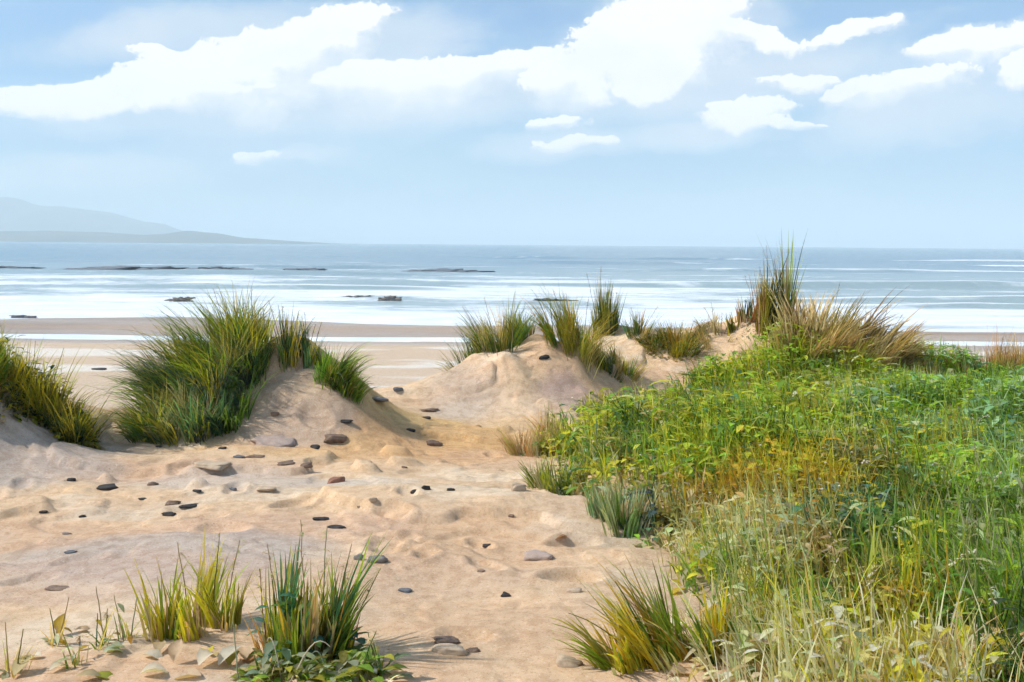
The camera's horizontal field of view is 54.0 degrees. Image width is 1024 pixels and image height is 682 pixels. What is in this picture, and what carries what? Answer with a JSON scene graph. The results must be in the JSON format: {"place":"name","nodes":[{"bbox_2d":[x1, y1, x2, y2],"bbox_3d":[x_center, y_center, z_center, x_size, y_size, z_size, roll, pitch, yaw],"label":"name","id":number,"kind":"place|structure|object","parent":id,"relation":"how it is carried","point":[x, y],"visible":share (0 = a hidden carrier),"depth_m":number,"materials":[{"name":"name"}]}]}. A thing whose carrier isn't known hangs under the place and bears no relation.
{"place":"outdoors","nodes":[
{"label":"outdoors","id":0,"kind":"place"},
{"bbox_2d":[0,197,181,234],"bbox_3d":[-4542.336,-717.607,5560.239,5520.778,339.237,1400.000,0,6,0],"label":"hill","id":1,"kind":"structure","parent":0,"point":[16,214],"depth_m":5262.79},
{"bbox_2d":[0,231,337,243],"bbox_3d":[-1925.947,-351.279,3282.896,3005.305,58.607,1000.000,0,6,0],"label":"hill","id":2,"kind":"structure","parent":0,"point":[74,236],"depth_m":2992.00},
{"bbox_2d":[268,300,324,371],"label":"grass tuft","id":3,"kind":"object","parent":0,"point":[286,345],"depth_m":8.50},
{"bbox_2d":[0,315,1023,681],"bbox_3d":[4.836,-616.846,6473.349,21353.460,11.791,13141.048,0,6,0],"label":"ground","id":4,"kind":"structure","parent":0,"point":[434,551],"depth_m":5.90,"materials":[{"name":"sand"}]},
{"bbox_2d":[0,622,37,679],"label":"grass sprig","id":5,"kind":"object","parent":4,"relation":"on","point":[4,674],"depth_m":3.77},
{"bbox_2d":[12,654,30,675],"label":"dry leaf","id":6,"kind":"object","parent":4,"relation":"on","point":[18,667],"visible":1,"depth_m":3.75,"materials":[{"name":"beige plant"}]},
{"bbox_2d":[45,585,68,590],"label":"pebble","id":7,"kind":"object","parent":4,"relation":"on","point":[56,587],"visible":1,"depth_m":4.74,"materials":[{"name":"brown stone"}]},
{"bbox_2d":[41,597,72,646],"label":"grass sprig","id":8,"kind":"object","parent":4,"relation":"on","point":[58,638],"depth_m":4.07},
{"bbox_2d":[49,661,68,669],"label":"dry leaf","id":9,"kind":"object","parent":4,"relation":"on","point":[54,665],"visible":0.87,"depth_m":3.79,"materials":[{"name":"beige plant"}]},
{"bbox_2d":[53,613,65,632],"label":"dry leaf","id":10,"kind":"object","parent":4,"relation":"on","point":[58,621],"visible":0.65,"depth_m":4.17,"materials":[{"name":"yellow plant"}]},
{"bbox_2d":[0,311,130,448],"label":"grass tussock","id":11,"kind":"object","parent":4,"relation":"on","point":[44,398],"visible":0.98,"depth_m":7.50,"materials":[{"name":"green plant"}]},
{"bbox_2d":[64,550,76,553],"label":"pebble","id":12,"kind":"object","parent":4,"relation":"on","point":[70,551],"visible":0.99,"depth_m":5.25,"materials":[{"name":"grey stone"}]},
{"bbox_2d":[53,632,89,669],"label":"grass sprig","id":13,"kind":"object","parent":4,"relation":"on","point":[74,659],"depth_m":3.82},
{"bbox_2d":[75,625,89,630],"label":"dry leaf","id":14,"kind":"object","parent":4,"relation":"on","point":[85,627],"visible":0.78,"depth_m":4.21,"materials":[{"name":"beige plant"}]},
{"bbox_2d":[76,668,102,678],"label":"dry leaf","id":15,"kind":"object","parent":4,"relation":"on","point":[93,672],"visible":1,"depth_m":3.73,"materials":[{"name":"beige plant"}]},
{"bbox_2d":[80,587,119,649],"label":"grass sprig","id":16,"kind":"object","parent":4,"relation":"on","point":[99,622],"depth_m":4.03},
{"bbox_2d":[98,671,112,678],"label":"dry leaf","id":17,"kind":"object","parent":4,"relation":"on","point":[105,674],"visible":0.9,"depth_m":3.75,"materials":[{"name":"green plant"}]},
{"bbox_2d":[96,483,117,489],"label":"pebble","id":18,"kind":"object","parent":4,"relation":"on","point":[111,486],"visible":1,"depth_m":6.58,"materials":[{"name":"black stone"}]},
{"bbox_2d":[103,644,122,651],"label":"dry leaf","id":19,"kind":"object","parent":4,"relation":"on","point":[107,648],"visible":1,"depth_m":3.94,"materials":[{"name":"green plant"}]},
{"bbox_2d":[107,642,123,652],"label":"dry leaf","id":20,"kind":"object","parent":4,"relation":"on","point":[118,644],"visible":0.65,"depth_m":3.97,"materials":[{"name":"beige plant"}]},
{"bbox_2d":[103,595,155,643],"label":"grass sprig","id":21,"kind":"object","parent":4,"relation":"on","point":[129,637],"depth_m":4.09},
{"bbox_2d":[124,560,165,643],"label":"grass sprig","id":22,"kind":"object","parent":4,"relation":"on","point":[159,630],"depth_m":4.09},
{"bbox_2d":[143,649,161,657],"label":"dry leaf","id":23,"kind":"object","parent":4,"relation":"on","point":[155,653],"visible":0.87,"depth_m":3.92,"materials":[{"name":"beige plant"}]},
{"bbox_2d":[140,662,167,673],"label":"dry leaf","id":24,"kind":"object","parent":4,"relation":"on","point":[153,666],"visible":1,"depth_m":3.75,"materials":[{"name":"beige plant"}]},
{"bbox_2d":[153,641,165,650],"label":"dry leaf","id":25,"kind":"object","parent":4,"relation":"on","point":[159,646],"visible":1,"depth_m":3.95,"materials":[{"name":"beige plant"}]},
{"bbox_2d":[161,511,175,515],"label":"pebble","id":26,"kind":"object","parent":4,"relation":"on","point":[169,513],"visible":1,"depth_m":5.98,"materials":[{"name":"black stone"}]},
{"bbox_2d":[165,500,180,505],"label":"stone","id":27,"kind":"object","parent":4,"relation":"on","point":[171,502],"visible":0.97,"depth_m":6.19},
{"bbox_2d":[168,639,182,661],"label":"dry leaf","id":28,"kind":"object","parent":4,"relation":"on","point":[174,648],"visible":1,"depth_m":3.85,"materials":[{"name":"beige plant"}]},
{"bbox_2d":[86,275,288,446],"bbox_3d":[-2.665,0.106,8.348,1.749,1.361,1.899,0,6,0],"label":"grass tussock","id":29,"kind":"object","parent":4,"relation":"on","point":[180,385],"depth_m":8.24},
{"bbox_2d":[178,503,197,507],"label":"pebble","id":30,"kind":"object","parent":4,"relation":"on","point":[188,505],"visible":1,"depth_m":6.16,"materials":[{"name":"black stone"}]},
{"bbox_2d":[175,668,200,679],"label":"dry leaf","id":31,"kind":"object","parent":4,"relation":"on","point":[193,672],"visible":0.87,"depth_m":3.76,"materials":[{"name":"beige plant"}]},
{"bbox_2d":[128,529,258,642],"bbox_3d":[-1.305,1.016,4.182,0.388,0.428,0.497,4,6,31],"label":"grass clump","id":32,"kind":"object","parent":4,"relation":"on","point":[183,624],"visible":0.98,"depth_m":4.19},
{"bbox_2d":[196,648,217,664],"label":"dry leaf","id":33,"kind":"object","parent":4,"relation":"on","point":[202,655],"visible":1,"depth_m":3.86,"materials":[{"name":"beige plant"}]},
{"bbox_2d":[194,460,230,470],"bbox_3d":[-2.095,0.859,6.998,0.255,0.038,0.194,2,6,16],"label":"flat rock","id":34,"kind":"object","parent":4,"relation":"on","point":[214,465],"visible":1,"depth_m":6.94,"materials":[{"name":"beige stone"}]},
{"bbox_2d":[218,646,239,664],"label":"dry leaf","id":35,"kind":"object","parent":4,"relation":"on","point":[225,653],"visible":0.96,"depth_m":3.87,"materials":[{"name":"beige plant"}]},
{"bbox_2d":[225,650,239,664],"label":"dry leaf","id":36,"kind":"object","parent":4,"relation":"on","point":[229,660],"visible":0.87,"depth_m":3.87,"materials":[{"name":"green plant"}]},
{"bbox_2d":[237,646,250,658],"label":"dry leaf","id":37,"kind":"object","parent":4,"relation":"on","point":[244,653],"visible":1,"depth_m":3.94,"materials":[{"name":"beige plant"}]},
{"bbox_2d":[242,655,257,660],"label":"dry leaf","id":38,"kind":"object","parent":4,"relation":"on","point":[250,658],"visible":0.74,"depth_m":3.93,"materials":[{"name":"brown plant"}]},
{"bbox_2d":[245,661,263,672],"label":"dry leaf","id":39,"kind":"object","parent":4,"relation":"on","point":[260,665],"visible":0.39,"depth_m":3.83,"materials":[{"name":"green plant"}]},
{"bbox_2d":[246,454,264,457],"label":"pebble","id":40,"kind":"object","parent":4,"relation":"on","point":[255,456],"visible":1,"depth_m":7.32,"materials":[{"name":"brown stone"}]},
{"bbox_2d":[257,486,275,490],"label":"stone","id":41,"kind":"object","parent":4,"relation":"on","point":[265,488],"visible":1,"depth_m":6.39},
{"bbox_2d":[249,435,295,446],"bbox_3d":[-1.840,0.780,7.771,0.347,0.089,0.258,2,6,11],"label":"flat rock","id":42,"kind":"object","parent":4,"relation":"on","point":[276,441],"visible":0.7,"depth_m":7.71,"materials":[{"name":"stone"}]},
{"bbox_2d":[277,460,294,465],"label":"flat rock","id":43,"kind":"object","parent":4,"relation":"on","point":[287,462],"visible":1,"depth_m":7.12,"materials":[{"name":"brown stone"}]},
{"bbox_2d":[300,462,312,467],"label":"stone","id":44,"kind":"object","parent":4,"relation":"on","point":[307,465],"visible":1,"depth_m":7.08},
{"bbox_2d":[310,444,319,448],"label":"pebble","id":45,"kind":"object","parent":4,"relation":"on","point":[315,446],"visible":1,"depth_m":7.55,"materials":[{"name":"black stone"}]},
{"bbox_2d":[242,519,392,675],"bbox_3d":[-0.758,0.966,4.005,0.620,0.615,0.468,0,6,0],"label":"grass clump","id":46,"kind":"object","parent":4,"relation":"on","point":[295,627],"visible":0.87,"depth_m":3.94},
{"bbox_2d":[312,517,328,520],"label":"pebble","id":47,"kind":"object","parent":4,"relation":"on","point":[320,518],"visible":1,"depth_m":5.78,"materials":[{"name":"black stone"}]},
{"bbox_2d":[229,622,413,681],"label":"broad leaved plant","id":48,"kind":"object","parent":4,"relation":"on","point":[355,660],"visible":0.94,"depth_m":3.75,"materials":[{"name":"green leaves"}]},
{"bbox_2d":[324,434,346,442],"bbox_3d":[-1.377,0.758,7.840,0.181,0.066,0.149,0,6,0],"label":"flat rock","id":49,"kind":"object","parent":4,"relation":"on","point":[335,438],"visible":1,"depth_m":7.80,"materials":[{"name":"brown stone"}]},
{"bbox_2d":[327,476,344,483],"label":"stone","id":50,"kind":"object","parent":4,"relation":"on","point":[336,479],"visible":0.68,"depth_m":6.76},
{"bbox_2d":[328,525,345,528],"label":"pebble","id":51,"kind":"object","parent":4,"relation":"on","point":[336,526],"visible":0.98,"depth_m":5.64,"materials":[{"name":"black stone"}]},
{"bbox_2d":[309,339,379,403],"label":"grass tuft","id":52,"kind":"object","parent":4,"relation":"on","point":[341,376],"visible":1,"depth_m":8.26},
{"bbox_2d":[340,419,352,422],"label":"pebble","id":53,"kind":"object","parent":4,"relation":"on","point":[345,421],"visible":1,"depth_m":8.02,"materials":[{"name":"black stone"}]},
{"bbox_2d":[353,553,363,560],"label":"stone","id":54,"kind":"object","parent":4,"relation":"on","point":[356,557],"visible":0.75,"depth_m":5.02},
{"bbox_2d":[367,555,387,562],"bbox_3d":[-0.671,1.091,5.006,0.106,0.046,0.052,0,6,0],"label":"stone","id":55,"kind":"object","parent":4,"relation":"on","point":[382,559],"visible":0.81,"depth_m":4.99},
{"bbox_2d":[360,633,397,669],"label":"grass sprig","id":56,"kind":"object","parent":4,"relation":"on","point":[376,651],"depth_m":3.86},
{"bbox_2d":[372,396,388,401],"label":"flat rock","id":57,"kind":"object","parent":4,"relation":"on","point":[379,399],"visible":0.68,"depth_m":8.62,"materials":[{"name":"grey stone"}]},
{"bbox_2d":[398,588,411,592],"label":"pebble","id":58,"kind":"object","parent":4,"relation":"on","point":[406,590],"visible":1,"depth_m":4.68,"materials":[{"name":"grey stone"}]},
{"bbox_2d":[420,408,437,411],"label":"pebble","id":59,"kind":"object","parent":4,"relation":"on","point":[429,410],"visible":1,"depth_m":9.45,"materials":[{"name":"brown stone"}]},
{"bbox_2d":[426,440,442,445],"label":"stone","id":60,"kind":"object","parent":4,"relation":"on","point":[433,443],"visible":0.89,"depth_m":8.15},
{"bbox_2d":[431,636,460,643],"bbox_3d":[-0.266,1.214,4.081,0.125,0.023,0.062,0,6,0],"label":"stone","id":61,"kind":"object","parent":4,"relation":"on","point":[446,639],"visible":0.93,"depth_m":4.07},
{"bbox_2d":[431,643,468,655],"bbox_3d":[-0.247,1.229,4.003,0.155,0.040,0.069,2,6,12],"label":"stone","id":62,"kind":"object","parent":4,"relation":"on","point":[448,649],"visible":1,"depth_m":3.98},
{"bbox_2d":[466,647,480,652],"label":"stone","id":63,"kind":"object","parent":4,"relation":"on","point":[474,650],"visible":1,"depth_m":4.00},
{"bbox_2d":[435,288,547,370],"bbox_3d":[-0.187,-0.082,10.494,1.168,1.024,1.223,-2,6,-25],"label":"grass tuft","id":64,"kind":"object","parent":4,"relation":"on","point":[517,334],"visible":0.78,"depth_m":10.41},
{"bbox_2d":[500,591,510,596],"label":"pebble","id":65,"kind":"object","parent":4,"relation":"on","point":[505,594],"visible":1,"depth_m":4.61,"materials":[{"name":"black stone"}]},
{"bbox_2d":[510,482,526,490],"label":"stone","id":66,"kind":"object","parent":4,"relation":"on","point":[515,486],"visible":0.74,"depth_m":6.21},
{"bbox_2d":[491,396,564,456],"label":"dry tuft","id":67,"kind":"object","parent":4,"relation":"on","point":[511,446],"visible":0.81,"depth_m":8.05,"materials":[{"name":"beige plant"}]},
{"bbox_2d":[523,549,553,560],"bbox_3d":[0.141,1.125,5.261,0.168,0.051,0.115,0,6,0],"label":"flat rock","id":68,"kind":"object","parent":4,"relation":"on","point":[535,555],"visible":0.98,"depth_m":5.22,"materials":[{"name":"stone"}]},
{"bbox_2d":[512,447,619,495],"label":"grass clump","id":69,"kind":"object","parent":4,"relation":"on","point":[542,479],"visible":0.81,"depth_m":6.66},
{"bbox_2d":[556,654,582,667],"bbox_3d":[0.223,1.238,3.881,0.107,0.056,0.055,0,6,0],"label":"stone","id":70,"kind":"object","parent":4,"relation":"on","point":[564,661],"visible":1,"depth_m":3.86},
{"bbox_2d":[566,587,581,592],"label":"stone","id":71,"kind":"object","parent":4,"relation":"on","point":[575,590],"visible":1,"depth_m":4.65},
{"bbox_2d":[514,282,661,388],"bbox_3d":[0.738,-0.090,10.245,1.372,1.195,1.337,-5,8,-43],"label":"grass tuft","id":72,"kind":"object","parent":4,"relation":"on","point":[570,336],"visible":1,"depth_m":10.20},
{"bbox_2d":[586,270,626,339],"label":"spiky tuft","id":73,"kind":"object","parent":4,"relation":"on","point":[603,309],"visible":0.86,"depth_m":11.81,"materials":[{"name":"green plant"}]},
{"bbox_2d":[579,477,655,538],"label":"grass clump","id":74,"kind":"object","parent":4,"relation":"on","point":[614,511],"visible":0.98,"depth_m":5.71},
{"bbox_2d":[544,549,734,675],"bbox_3d":[0.495,1.020,3.933,0.794,0.479,0.570,-1,6,-19],"label":"grass tussock","id":75,"kind":"object","parent":4,"relation":"on","point":[636,642],"depth_m":3.88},
{"bbox_2d":[621,306,660,341],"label":"grass sprig","id":76,"kind":"object","parent":4,"relation":"on","point":[636,327],"depth_m":11.66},
{"bbox_2d":[630,319,711,360],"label":"grass tuft","id":77,"kind":"object","parent":4,"relation":"on","point":[670,337],"visible":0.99,"depth_m":11.45,"materials":[{"name":"green plant"}]},
{"bbox_2d":[668,665,691,674],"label":"dry leaf","id":78,"kind":"object","parent":4,"relation":"on","point":[681,669],"visible":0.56,"depth_m":3.78,"materials":[{"name":"beige plant"}]},
{"bbox_2d":[691,303,733,351],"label":"dry sprig","id":79,"kind":"object","parent":4,"relation":"on","point":[713,326],"visible":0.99,"depth_m":11.54,"materials":[{"name":"beige plant"}]},
{"bbox_2d":[722,230,807,339],"bbox_3d":[2.917,-0.652,11.398,0.860,1.299,0.759,-2,6,-22],"label":"spiky bush","id":80,"kind":"object","parent":4,"relation":"on","point":[759,311],"visible":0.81,"depth_m":11.32,"materials":[{"name":"green plant"}]},
{"bbox_2d":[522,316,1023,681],"bbox_3d":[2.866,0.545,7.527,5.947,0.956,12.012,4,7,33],"label":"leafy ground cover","id":81,"kind":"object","parent":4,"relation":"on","point":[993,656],"visible":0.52,"depth_m":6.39,"materials":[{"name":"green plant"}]},
{"bbox_2d":[706,462,853,499],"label":"broad leaved plant","id":82,"kind":"object","parent":4,"relation":"on","point":[817,478],"visible":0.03,"depth_m":6.35,"materials":[{"name":"green plant"}]},
{"bbox_2d":[708,609,905,681],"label":"clump","id":83,"kind":"object","parent":4,"relation":"on","point":[748,657],"visible":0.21,"depth_m":3.67,"materials":[{"name":"green leaves"}]},
{"bbox_2d":[828,532,842,614],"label":"seed stalk","id":84,"kind":"object","parent":4,"relation":"on","point":[835,558],"visible":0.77,"depth_m":4.26,"materials":[{"name":"beige plant"}]},
{"bbox_2d":[753,272,947,376],"bbox_3d":[3.648,-0.182,10.793,2.083,1.189,1.929,0,6,0],"label":"dry tussock","id":85,"kind":"object","parent":4,"relation":"on","point":[848,333],"visible":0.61,"depth_m":10.63,"materials":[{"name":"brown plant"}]},
{"bbox_2d":[786,484,918,531],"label":"broad leaved plant","id":86,"kind":"object","parent":4,"relation":"on","point":[881,494],"visible":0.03,"depth_m":5.78,"materials":[{"name":"green plant"}]},
{"bbox_2d":[832,519,883,612],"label":"broad leaved plant","id":87,"kind":"object","parent":4,"relation":"on","point":[869,556],"visible":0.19,"depth_m":4.32,"materials":[{"name":"green plant"}]},
{"bbox_2d":[861,569,875,612],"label":"seed stalk","id":88,"kind":"object","parent":4,"relation":"on","point":[870,574],"visible":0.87,"depth_m":3.97,"materials":[{"name":"beige plant"}]},
{"bbox_2d":[861,460,890,500],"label":"seed stalk","id":89,"kind":"object","parent":4,"relation":"on","point":[878,473],"visible":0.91,"depth_m":5.82,"materials":[{"name":"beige plant"}]},
{"bbox_2d":[877,556,941,620],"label":"broad leaved plant","id":90,"kind":"object","parent":4,"relation":"on","point":[905,583],"visible":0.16,"depth_m":4.12,"materials":[{"name":"green plant"}]},
{"bbox_2d":[905,356,954,380],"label":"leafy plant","id":91,"kind":"object","parent":4,"relation":"on","point":[924,365],"visible":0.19,"depth_m":10.44,"materials":[{"name":"green plant"}]},
{"bbox_2d":[916,549,975,601],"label":"seed stalk","id":92,"kind":"object","parent":4,"relation":"on","point":[974,550],"visible":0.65,"depth_m":4.14,"materials":[{"name":"beige plant"}]},
{"bbox_2d":[876,578,1023,681],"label":"grass clump","id":93,"kind":"object","parent":4,"relation":"on","point":[1002,641],"visible":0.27,"depth_m":3.52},
{"bbox_2d":[938,340,984,379],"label":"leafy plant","id":94,"kind":"object","parent":4,"relation":"on","point":[959,365],"visible":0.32,"depth_m":10.72,"materials":[{"name":"green plant"}]},
{"bbox_2d":[972,441,985,494],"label":"seed stalk","id":95,"kind":"object","parent":4,"relation":"on","point":[978,462],"visible":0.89,"depth_m":5.72,"materials":[{"name":"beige plant"}]},
{"bbox_2d":[961,322,1023,370],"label":"dry tuft","id":96,"kind":"object","parent":4,"relation":"on","point":[1015,356],"visible":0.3,"depth_m":11.40,"materials":[{"name":"beige plant"}]},
{"bbox_2d":[988,587,999,632],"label":"seed stalk","id":97,"kind":"object","parent":4,"relation":"on","point":[994,601],"visible":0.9,"depth_m":3.68,"materials":[{"name":"beige plant"}]},
{"bbox_2d":[965,620,1023,681],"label":"broad leaved plant","id":98,"kind":"object","parent":4,"relation":"on","point":[1021,629],"visible":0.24,"depth_m":3.58,"materials":[{"name":"green plant"}]},
{"bbox_2d":[0,242,1023,345],"bbox_3d":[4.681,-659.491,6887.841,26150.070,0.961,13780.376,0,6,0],"label":"sea","id":99,"kind":"structure","parent":0,"point":[969,289],"depth_m":101.82,"materials":[{"name":"liquid"}]},
{"bbox_2d":[0,266,42,268],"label":"sea rock","id":100,"kind":"object","parent":99,"relation":"in","point":[18,267],"visible":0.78,"depth_m":148.44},
{"bbox_2d":[9,315,36,317],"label":"sea rock","id":101,"kind":"object","parent":99,"relation":"on","point":[19,316],"visible":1,"depth_m":53.28,"materials":[{"name":"grey stone"}]},
{"bbox_2d":[68,266,187,269],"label":"sea rock","id":102,"kind":"object","parent":99,"relation":"in","point":[128,268],"visible":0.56,"depth_m":142.71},
{"bbox_2d":[164,297,194,301],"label":"sea rock","id":103,"kind":"object","parent":99,"relation":"on","point":[179,299],"visible":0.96,"depth_m":69.57,"materials":[{"name":"grey stone"}]},
{"bbox_2d":[189,266,253,269],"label":"sea rock","id":104,"kind":"object","parent":99,"relation":"in","point":[217,267],"visible":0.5,"depth_m":150.01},
{"bbox_2d":[283,268,325,270],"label":"sea rock","id":105,"kind":"object","parent":99,"relation":"in","point":[323,269],"visible":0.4,"depth_m":146.53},
{"bbox_2d":[343,295,374,297],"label":"sea rock","id":106,"kind":"object","parent":99,"relation":"in","point":[355,296],"visible":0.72,"depth_m":74.67,"materials":[{"name":"grey stone"}]},
{"bbox_2d":[378,295,401,300],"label":"sea rock","id":107,"kind":"object","parent":99,"relation":"in","point":[390,298],"visible":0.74,"depth_m":71.55,"materials":[{"name":"grey stone"}]},
{"bbox_2d":[406,268,495,271],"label":"sea rock","id":108,"kind":"object","parent":99,"relation":"in","point":[447,270],"visible":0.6,"depth_m":147.05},
{"bbox_2d":[533,298,578,300],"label":"sea rock","id":109,"kind":"object","parent":99,"relation":"on","point":[543,299],"visible":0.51,"depth_m":73.18,"materials":[{"name":"grey stone"}]},
{"bbox_2d":[0,0,1023,248],"label":"sky","id":110,"kind":"structure","parent":0,"point":[847,123],"materials":[{"name":"blue"}]},
{"bbox_2d":[525,303,1023,681],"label":"meadow grass","id":111,"kind":"structure","parent":0,"point":[1004,616],"depth_m":5.35,"materials":[{"name":"plant"}]},
{"bbox_2d":[571,366,1022,493],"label":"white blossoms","id":112,"kind":"object","parent":111,"relation":"on","point":[797,429],"visible":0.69,"depth_m":6.99,"materials":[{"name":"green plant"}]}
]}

